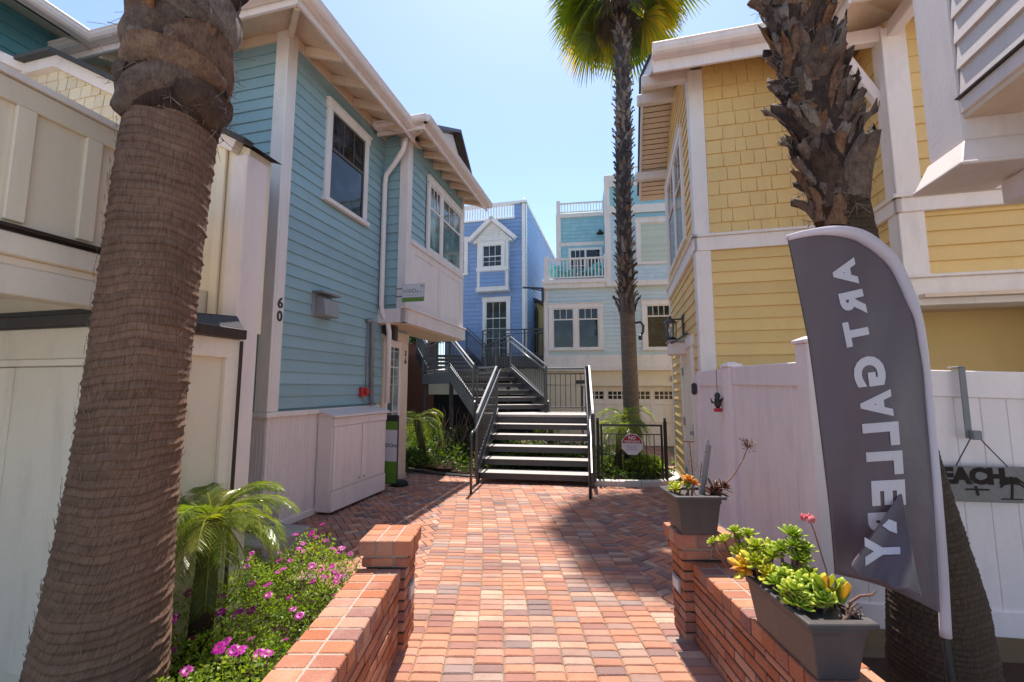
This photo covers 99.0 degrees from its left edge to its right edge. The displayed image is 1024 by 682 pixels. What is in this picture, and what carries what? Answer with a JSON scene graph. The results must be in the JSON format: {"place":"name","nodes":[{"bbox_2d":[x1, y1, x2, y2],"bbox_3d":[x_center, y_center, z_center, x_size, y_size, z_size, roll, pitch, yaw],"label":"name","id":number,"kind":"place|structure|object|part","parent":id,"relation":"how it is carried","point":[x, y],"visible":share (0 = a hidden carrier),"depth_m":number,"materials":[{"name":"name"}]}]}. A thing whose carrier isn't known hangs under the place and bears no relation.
{"place":"outdoors","nodes":[
{"label":"outdoors","id":0,"kind":"place"},
{"bbox_2d":[169,579,334,681],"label":"flower bed soil","id":1,"kind":"structure","parent":0,"point":[281,629],"depth_m":2.91,"materials":[{"name":"brown soil"}]},
{"bbox_2d":[19,0,255,681],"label":"palm tree","id":2,"kind":"object","parent":1,"relation":"on","point":[105,609],"visible":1,"depth_m":1.93,"materials":[{"name":"brown plant"}]},
{"bbox_2d":[174,481,298,668],"bbox_3d":[-1.753,1.361,2.570,0.949,1.041,0.887,0,-6,0],"label":"dwarf palm","id":3,"kind":"object","parent":1,"relation":"on","point":[208,548],"visible":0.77,"depth_m":2.48,"materials":[{"name":"green plant"}]},
{"bbox_2d":[151,523,359,681],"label":"flowering shrub","id":4,"kind":"object","parent":1,"relation":"on","point":[235,650],"visible":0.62,"depth_m":2.67,"materials":[{"name":"green plant"}]},
{"bbox_2d":[47,0,761,369],"label":"sky","id":5,"kind":"structure","parent":0,"point":[488,70],"materials":[{"name":"blue"}]},
{"bbox_2d":[275,446,731,673],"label":"brick plaza","id":6,"kind":"structure","parent":0,"point":[630,520],"depth_m":5.43,"materials":[{"name":"brick"}]},
{"bbox_2d":[314,406,389,512],"bbox_3d":[-2.229,1.591,6.219,0.280,1.294,1.370,-2,-6,14],"label":"utility cabinet","id":7,"kind":"object","parent":6,"relation":"on","point":[350,464],"visible":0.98,"depth_m":5.90,"materials":[{"name":"white paint"}]},
{"bbox_3d":[-2.199,1.536,5.881,0.026,0.800,0.625,-2,-6,14],"label":"cabinet door","id":8,"kind":"part","parent":7,"relation":"part of","materials":[{"name":"white paint"}]},
{"bbox_3d":[-2.043,1.603,6.503,0.026,0.800,0.625,-2,-6,14],"label":"cabinet door","id":9,"kind":"part","parent":7,"relation":"part of","materials":[{"name":"white paint"}]},
{"bbox_2d":[384,415,407,486],"bbox_3d":[-1.895,1.801,7.226,0.290,1.160,0.420,-4,-7,35],"label":"pavement sign","id":10,"kind":"object","parent":6,"relation":"on","point":[391,450],"visible":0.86,"depth_m":7.09,"materials":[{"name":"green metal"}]},
{"bbox_2d":[407,468,474,476],"bbox_3d":[-1.463,2.466,8.260,2.086,0.036,0.342,-4,-7,30],"label":"edging","id":11,"kind":"object","parent":6,"relation":"on","point":[441,473],"visible":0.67,"depth_m":8.03,"materials":[{"name":"grey concrete"}]},
{"bbox_2d":[416,327,595,498],"bbox_3d":[-0.460,0.881,11.803,3.304,3.967,11.046,2,-6,-17],"label":"outdoor staircase","id":12,"kind":"structure","parent":6,"relation":"on","point":[489,417],"depth_m":9.04,"materials":[{"name":"metal"}]},
{"bbox_2d":[594,452,681,486],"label":"garden kerb","id":13,"kind":"structure","parent":6,"relation":"on","point":[636,483],"depth_m":7.15,"materials":[{"name":"concrete"}]},
{"bbox_2d":[720,336,1023,638],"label":"vinyl fence","id":14,"kind":"object","parent":6,"relation":"on","point":[778,479],"visible":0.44,"depth_m":2.81,"materials":[{"name":"white plastic"}]},
{"bbox_2d":[691,367,730,531],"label":"fence gate","id":15,"kind":"structure","parent":14,"relation":"attached to","point":[705,388],"depth_m":4.69,"materials":[{"name":"white plastic"}]},
{"bbox_2d":[710,373,723,411],"bbox_3d":[2.054,0.492,4.375,0.128,0.425,0.125,0,-6,0],"label":"bird feeder","id":16,"kind":"object","parent":15,"relation":"hanging from","point":[717,402],"visible":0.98,"depth_m":4.34,"materials":[{"name":"black metal"}]},
{"bbox_2d":[947,366,982,439],"bbox_3d":[2.837,0.385,2.743,0.065,0.450,0.114,0,-6,0],"label":"fence hook","id":17,"kind":"object","parent":14,"relation":"attached to","point":[970,433],"visible":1,"depth_m":2.72,"materials":[{"name":"white metal"}]},
{"bbox_2d":[944,439,1023,502],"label":"beach sign","id":18,"kind":"object","parent":17,"relation":"hanging from","point":[995,484],"visible":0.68,"depth_m":2.64,"materials":[{"name":"grey wood"}]},
{"bbox_2d":[406,435,671,479],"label":"garden bed soil","id":19,"kind":"structure","parent":0,"point":[440,466],"depth_m":8.49,"materials":[{"name":"brown soil"}]},
{"bbox_2d":[405,446,435,469],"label":"shrub","id":20,"kind":"object","parent":19,"relation":"on","point":[418,455],"visible":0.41,"depth_m":8.45,"materials":[{"name":"green plant"}]},
{"bbox_2d":[406,408,443,464],"bbox_3d":[-1.961,1.983,9.017,1.206,1.181,1.343,0,-6,0],"label":"dwarf palm","id":21,"kind":"object","parent":19,"relation":"on","point":[417,425],"visible":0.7,"depth_m":8.93,"materials":[{"name":"green plant"}]},
{"bbox_2d":[430,404,482,459],"bbox_3d":[-1.196,2.018,9.923,1.289,1.223,0.772,0,-6,0],"label":"twiggy shrub","id":22,"kind":"object","parent":19,"relation":"on","point":[463,439],"visible":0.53,"depth_m":9.77,"materials":[{"name":"green plant"}]},
{"bbox_2d":[430,424,518,454],"bbox_3d":[-0.843,2.315,10.495,1.869,0.753,1.587,4,-7,-33],"label":"shrub","id":23,"kind":"object","parent":19,"relation":"on","point":[459,435],"visible":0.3,"depth_m":10.25,"materials":[{"name":"green plant"}]},
{"bbox_2d":[496,452,554,469],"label":"shrub","id":24,"kind":"object","parent":19,"relation":"on","point":[528,454],"visible":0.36,"depth_m":8.60,"materials":[{"name":"green plant"}]},
{"bbox_2d":[406,424,676,479],"bbox_3d":[-0.823,2.494,10.646,9.510,0.608,4.713,-4,-7,30],"label":"ground cover","id":25,"kind":"object","parent":19,"relation":"on","point":[438,457],"visible":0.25,"depth_m":8.86,"materials":[{"name":"green plant"}]},
{"bbox_2d":[534,429,568,444],"bbox_3d":[0.935,2.249,10.723,1.060,1.017,0.938,0,-6,0],"label":"dwarf palm","id":26,"kind":"object","parent":19,"relation":"on","point":[551,431],"visible":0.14,"depth_m":10.64,"materials":[{"name":"green plant"}]},
{"bbox_2d":[595,419,652,472],"bbox_3d":[2.005,1.968,8.146,1.142,1.024,1.158,0,-6,0],"label":"dwarf palm","id":27,"kind":"object","parent":19,"relation":"on","point":[620,430],"visible":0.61,"depth_m":8.07,"materials":[{"name":"green plant"}]},
{"bbox_2d":[595,405,655,468],"bbox_3d":[2.255,1.897,8.598,1.213,1.262,1.164,-5,-8,39],"label":"dwarf palm","id":28,"kind":"object","parent":19,"relation":"on","point":[626,418],"visible":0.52,"depth_m":8.55,"materials":[{"name":"green plant"}]},
{"bbox_2d":[544,0,708,458],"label":"fan palm","id":29,"kind":"object","parent":19,"relation":"on","point":[617,36],"visible":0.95,"depth_m":9.81,"materials":[{"name":"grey plant"}]},
{"bbox_2d":[635,321,644,339],"bbox_3d":[2.659,-0.219,9.078,0.187,0.413,0.095,-2,-6,17],"label":"trunk fixture","id":30,"kind":"object","parent":29,"relation":"attached to","point":[640,336],"visible":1,"depth_m":9.06,"materials":[{"name":"black metal"}]},
{"bbox_2d":[596,417,668,479],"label":"garden gate","id":31,"kind":"structure","parent":19,"relation":"on","point":[663,432],"depth_m":7.37,"materials":[{"name":"black metal"}]},
{"bbox_2d":[622,434,642,454],"bbox_3d":[2.026,1.741,7.370,0.344,0.344,0.007,-1,-6,8],"label":"warning notice","id":32,"kind":"object","parent":31,"relation":"attached to","point":[632,444],"visible":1,"depth_m":7.37,"materials":[{"name":"white metal"}]},
{"bbox_2d":[622,450,664,474],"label":"shrub","id":33,"kind":"object","parent":19,"relation":"on","point":[635,463],"visible":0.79,"depth_m":7.95,"materials":[{"name":"green plant"}]},
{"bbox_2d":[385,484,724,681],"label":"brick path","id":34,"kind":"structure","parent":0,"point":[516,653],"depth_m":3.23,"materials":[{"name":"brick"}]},
{"bbox_2d":[253,429,1023,662],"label":"paving bed","id":35,"kind":"object","parent":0,"point":[1011,650],"depth_m":2.77,"materials":[{"name":"brown soil"}]},
{"bbox_2d":[0,309,246,681],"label":"garden shed","id":36,"kind":"structure","parent":35,"relation":"on","point":[42,356],"depth_m":2.42,"materials":[{"name":"beige paint"}]},
{"bbox_2d":[0,368,15,496],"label":"shed door","id":37,"kind":"structure","parent":36,"relation":"in","point":[7,375],"depth_m":2.48,"materials":[{"name":"beige paint"}]},
{"bbox_2d":[0,367,83,675],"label":"shed door","id":38,"kind":"structure","parent":36,"relation":"in","point":[45,400],"depth_m":2.36,"materials":[{"name":"beige paint"}]},
{"bbox_2d":[0,62,267,626],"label":"cream building","id":39,"kind":"structure","parent":35,"relation":"on","point":[57,149],"depth_m":2.11,"materials":[{"name":"paint"}]},
{"bbox_2d":[0,46,281,333],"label":"gabled end","id":40,"kind":"object","parent":39,"relation":"attached to","point":[69,76],"visible":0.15,"depth_m":3.36,"materials":[{"name":"beige paint"}]},
{"bbox_2d":[0,0,492,523],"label":"clapboard house","id":41,"kind":"structure","parent":35,"relation":"on","point":[374,186],"depth_m":5.85,"materials":[{"name":"teal paint"}]},
{"bbox_2d":[311,290,340,319],"bbox_3d":[-2.450,-0.468,5.780,0.189,0.325,0.390,-2,-6,14],"label":"wall vent","id":42,"kind":"object","parent":41,"relation":"attached to","point":[324,305],"depth_m":5.67,"materials":[{"name":"grey metal"}]},
{"bbox_2d":[321,96,372,226],"bbox_3d":[-2.396,-2.573,6.433,0.081,1.470,1.070,-2,-6,14],"label":"window","id":43,"kind":"structure","parent":41,"relation":"in","point":[347,145],"depth_m":6.38,"materials":[{"name":"white glass"}]},
{"bbox_2d":[359,387,369,401],"bbox_3d":[-2.214,0.819,6.656,0.140,0.229,0.221,-2,-6,14],"label":"fire bell","id":44,"kind":"object","parent":41,"relation":"attached to","point":[364,392],"visible":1,"depth_m":6.57,"materials":[{"name":"red metal"}]},
{"bbox_2d":[380,332,408,485],"bbox_3d":[-2.048,1.117,7.505,0.060,2.580,1.000,-2,-6,14],"label":"entrance door","id":45,"kind":"structure","parent":41,"relation":"in","point":[397,405],"depth_m":7.72,"materials":[{"name":"paint"}]},
{"bbox_2d":[396,283,424,301],"bbox_3d":[-1.619,-0.761,6.932,0.494,0.284,0.031,-2,-6,14],"label":"hanging sign","id":46,"kind":"object","parent":41,"relation":"attached to","point":[412,292],"visible":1,"depth_m":6.90,"materials":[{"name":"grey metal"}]},
{"bbox_2d":[426,174,464,273],"bbox_3d":[-1.325,-2.271,8.902,0.080,1.439,1.858,-2,-6,14],"label":"window","id":47,"kind":"structure","parent":41,"relation":"in","point":[444,218],"depth_m":8.76,"materials":[{"name":"white glass"}]},
{"bbox_2d":[261,524,420,681],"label":"brick garden wall","id":48,"kind":"structure","parent":35,"relation":"on","point":[361,628],"depth_m":2.27,"materials":[{"name":"red brick"}]},
{"bbox_2d":[428,355,545,431],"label":"podium wall","id":49,"kind":"structure","parent":35,"relation":"on","point":[440,392],"depth_m":16.39,"materials":[{"name":"beige paint"}]},
{"bbox_2d":[482,328,543,356],"bbox_3d":[1.035,0.028,16.902,2.144,1.272,4.114,-5,-8,40],"label":"gallery railing","id":50,"kind":"object","parent":49,"relation":"on","point":[534,333],"visible":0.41,"depth_m":15.83,"materials":[{"name":"black metal"}]},
{"bbox_2d":[533,298,543,368],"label":"yellow back house","id":51,"kind":"structure","parent":35,"relation":"on","point":[539,311],"depth_m":18.85,"materials":[{"name":"paint"}]},
{"bbox_2d":[542,166,673,445],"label":"aqua house","id":52,"kind":"structure","parent":35,"relation":"on","point":[581,323],"depth_m":12.46,"materials":[{"name":"paint"}]},
{"bbox_2d":[523,287,543,301],"bbox_3d":[0.622,-1.373,12.765,0.625,0.455,0.120,-1,-6,8],"label":"sign arm","id":53,"kind":"object","parent":52,"relation":"attached to","point":[541,290],"visible":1,"depth_m":12.73},
{"bbox_2d":[550,264,573,279],"bbox_3d":[1.454,-2.057,13.212,0.660,0.735,0.780,2,-7,-20],"label":"garden armchair","id":54,"kind":"object","parent":52,"relation":"on","point":[565,272],"visible":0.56,"depth_m":13.05,"materials":[{"name":"teal paint"}]},
{"bbox_2d":[547,302,604,350],"bbox_3d":[1.827,-0.415,12.538,1.610,1.380,0.081,-1,-6,8],"label":"window","id":55,"kind":"structure","parent":52,"relation":"in","point":[569,323],"depth_m":12.55,"materials":[{"name":"white paint"}]},
{"bbox_2d":[568,247,601,278],"bbox_3d":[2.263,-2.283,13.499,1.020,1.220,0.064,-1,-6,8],"label":"patio door","id":56,"kind":"structure","parent":52,"relation":"in","point":[591,251],"depth_m":13.51,"materials":[{"name":"white paint"}]},
{"bbox_2d":[578,262,603,278],"bbox_3d":[2.436,-2.073,13.066,0.660,0.735,0.780,-5,-8,37],"label":"garden armchair","id":57,"kind":"object","parent":52,"relation":"on","point":[593,270],"visible":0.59,"depth_m":12.95,"materials":[{"name":"teal paint"}]},
{"bbox_2d":[596,229,603,234],"bbox_3d":[2.695,-3.371,13.396,0.254,0.183,0.254,5,-8,-36],"label":"wall lamp","id":58,"kind":"object","parent":52,"relation":"attached to","point":[600,232],"visible":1,"depth_m":13.36,"materials":[{"name":"black metal"}]},
{"bbox_2d":[583,386,673,445],"bbox_3d":[3.300,2.096,12.315,2.550,1.660,0.041,-1,-6,8],"label":"garage door","id":59,"kind":"structure","parent":52,"relation":"in","point":[658,399],"depth_m":12.27,"materials":[{"name":"white paint"}]},
{"bbox_2d":[634,216,666,264],"bbox_3d":[4.142,-2.853,12.353,1.320,1.370,0.076,-1,-6,8],"label":"window","id":60,"kind":"structure","parent":52,"relation":"in","point":[658,221],"depth_m":12.40,"materials":[{"name":"white paint"}]},
{"bbox_2d":[640,299,669,350],"bbox_3d":[4.100,-0.456,12.200,0.970,1.430,0.081,-1,-6,8],"label":"window","id":61,"kind":"structure","parent":52,"relation":"in","point":[654,311],"depth_m":12.23,"materials":[{"name":"white paint"}]},
{"bbox_2d":[663,522,884,681],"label":"brick garden wall","id":62,"kind":"structure","parent":35,"relation":"on","point":[715,619],"depth_m":2.47,"materials":[{"name":"red brick"}]},
{"bbox_2d":[659,486,726,533],"bbox_3d":[1.200,1.127,2.916,0.328,0.248,0.318,0,-6,0],"label":"square planter","id":63,"kind":"object","parent":62,"relation":"on","point":[696,513],"visible":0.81,"depth_m":2.80,"materials":[{"name":"grey plastic"}]},
{"bbox_2d":[668,481,691,495],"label":"succulent plant","id":64,"kind":"object","parent":63,"relation":"in","point":[676,487],"visible":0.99,"depth_m":2.88,"materials":[{"name":"green plant"}]},
{"bbox_2d":[681,474,700,495],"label":"succulent plant","id":65,"kind":"object","parent":63,"relation":"in","point":[688,478],"visible":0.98,"depth_m":2.87,"materials":[{"name":"orange plant"}]},
{"bbox_2d":[684,440,701,492],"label":"dry flower stalk","id":66,"kind":"object","parent":63,"relation":"in","point":[691,461],"visible":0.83,"depth_m":2.98,"materials":[{"name":"plant"}]},
{"bbox_2d":[698,439,710,494],"bbox_3d":[1.300,0.862,2.956,0.108,0.386,0.043,1,-6,-10],"label":"wooden stake","id":67,"kind":"object","parent":63,"relation":"in","point":[704,470],"visible":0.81,"depth_m":2.94,"materials":[{"name":"grey wood"}]},
{"bbox_2d":[705,478,732,496],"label":"succulent plant","id":68,"kind":"object","parent":63,"relation":"in","point":[716,488],"visible":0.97,"depth_m":2.86,"materials":[{"name":"brown plant"}]},
{"bbox_2d":[721,437,756,487],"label":"dry flower stalk","id":69,"kind":"object","parent":68,"relation":"on","point":[746,445],"visible":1,"depth_m":2.95,"materials":[{"name":"brown plant"}]},
{"bbox_2d":[744,568,879,679],"bbox_3d":[1.245,1.201,1.885,0.268,0.230,0.523,0,-6,0],"label":"trough planter","id":70,"kind":"object","parent":62,"relation":"on","point":[819,645],"visible":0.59,"depth_m":1.68,"materials":[{"name":"grey plastic"}]},
{"bbox_2d":[706,525,784,585],"bbox_3d":[1.161,1.042,2.129,0.287,0.232,0.404,0,-6,0],"label":"succulent plant","id":71,"kind":"object","parent":70,"relation":"in","point":[758,556],"visible":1,"depth_m":2.08,"materials":[{"name":"green plant"}]},
{"bbox_2d":[769,524,819,568],"bbox_3d":[1.288,0.997,1.991,0.176,0.289,0.222,0,-6,0],"label":"succulent plant","id":72,"kind":"object","parent":70,"relation":"in","point":[798,551],"visible":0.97,"depth_m":1.99,"materials":[{"name":"green plant"}]},
{"bbox_2d":[762,562,838,613],"bbox_3d":[1.212,1.056,1.856,0.246,0.167,0.298,0,-6,0],"label":"succulent plant","id":73,"kind":"object","parent":70,"relation":"in","point":[790,584],"visible":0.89,"depth_m":1.79,"materials":[{"name":"green plant"}]},
{"bbox_2d":[800,513,833,609],"bbox_3d":[1.276,0.927,1.834,0.098,0.388,0.051,-3,-7,27],"label":"flower stalk","id":74,"kind":"object","parent":70,"relation":"in","point":[809,517],"visible":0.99,"depth_m":1.84,"materials":[{"name":"pink plant"}]},
{"bbox_2d":[797,567,851,608],"bbox_3d":[1.297,1.031,1.824,0.162,0.147,0.177,0,-6,0],"label":"succulent plant","id":75,"kind":"object","parent":70,"relation":"in","point":[841,589],"visible":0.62,"depth_m":1.79,"materials":[{"name":"green plant"}]},
{"bbox_2d":[836,590,875,619],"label":"dry twig","id":76,"kind":"object","parent":70,"relation":"in","point":[850,610],"visible":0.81,"depth_m":1.72,"materials":[{"name":"brown wood"}]},
{"bbox_2d":[635,0,1023,485],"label":"shingle house","id":77,"kind":"structure","parent":35,"relation":"on","point":[715,162],"depth_m":5.15,"materials":[{"name":"yellow paint"}]},
{"bbox_2d":[663,315,684,340],"bbox_3d":[2.470,-0.203,6.658,0.330,0.375,0.210,-2,-6,14],"label":"wall lantern","id":78,"kind":"object","parent":77,"relation":"attached to","point":[669,320],"depth_m":6.63,"materials":[{"name":"black metal"}]},
{"bbox_2d":[664,124,686,274],"bbox_3d":[2.659,-2.166,7.184,0.076,1.700,2.070,-2,-6,14],"label":"window","id":79,"kind":"structure","parent":77,"relation":"in","point":[674,187],"depth_m":6.98,"materials":[{"name":"glass"}]},
{"bbox_2d":[666,333,688,355],"bbox_3d":[2.418,0.061,6.369,0.265,0.257,0.788,-2,-6,14],"label":"door hood box","id":80,"kind":"object","parent":77,"relation":"attached to","point":[676,347],"visible":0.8,"depth_m":6.38,"materials":[{"name":"white paint"}]},
{"bbox_2d":[680,334,698,485],"bbox_3d":[2.522,1.123,6.244,0.070,2.300,1.300,-2,-6,14],"label":"side door","id":81,"kind":"structure","parent":77,"relation":"in","point":[687,362],"depth_m":6.19,"materials":[{"name":"white paint"}]},
{"bbox_2d":[862,657,1023,681],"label":"palm bed soil","id":82,"kind":"object","parent":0,"point":[1012,672],"depth_m":2.46,"materials":[{"name":"brown soil"}]},
{"bbox_2d":[786,226,955,681],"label":"feather flag","id":83,"kind":"object","parent":82,"relation":"on","point":[866,335],"visible":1,"depth_m":1.73,"materials":[{"name":"grey fabric"}]},
{"bbox_2d":[747,0,1005,681],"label":"palm tree","id":84,"kind":"object","parent":82,"relation":"on","point":[822,119],"visible":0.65,"depth_m":2.29,"materials":[{"name":"brown plant"}]},
{"bbox_2d":[913,0,1023,203],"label":"overhanging house","id":85,"kind":"structure","parent":0,"point":[971,57],"depth_m":2.30,"materials":[{"name":"white wood"}]},
{"label":"ground","id":86,"kind":"structure","parent":0,"visible":0},
{"bbox_2d":[445,198,555,369],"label":"blue house","id":87,"kind":"structure","parent":86,"relation":"on","point":[503,261],"depth_m":17.58,"materials":[{"name":"paint"}]},
{"bbox_2d":[463,236,468,275],"bbox_3d":[-2.253,-3.494,18.100,0.970,1.630,0.081,-2,-6,14],"label":"window","id":88,"kind":"structure","parent":87,"relation":"in","point":[465,271],"depth_m":18.00,"materials":[{"name":"white paint"}]},
{"bbox_2d":[479,240,505,266],"bbox_3d":[-0.794,-3.450,17.473,1.100,1.090,0.076,-2,-6,14],"label":"window","id":89,"kind":"structure","parent":87,"relation":"in","point":[492,253],"depth_m":17.48,"materials":[{"name":"white paint"}]},
{"bbox_2d":[482,296,510,355],"bbox_3d":[-0.629,-0.509,17.375,1.220,2.520,0.076,-2,-6,14],"label":"door","id":90,"kind":"structure","parent":87,"relation":"in","point":[496,310],"depth_m":17.42,"materials":[{"name":"white paint"}]},
{"bbox_3d":[-6.600,1.917,16.691,4.800,2.950,2.400,0,-6,0],"label":"terrace podium","id":91,"kind":"object","parent":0,"visible":0},
{"bbox_2d":[406,340,438,428],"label":"terrace wall","id":92,"kind":"structure","parent":91,"relation":"on","point":[415,394],"depth_m":17.10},
{"bbox_2d":[409,336,458,344],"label":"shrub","id":93,"kind":"object","parent":92,"relation":"on","point":[412,339],"visible":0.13,"depth_m":16.83,"materials":[{"name":"green plant"}]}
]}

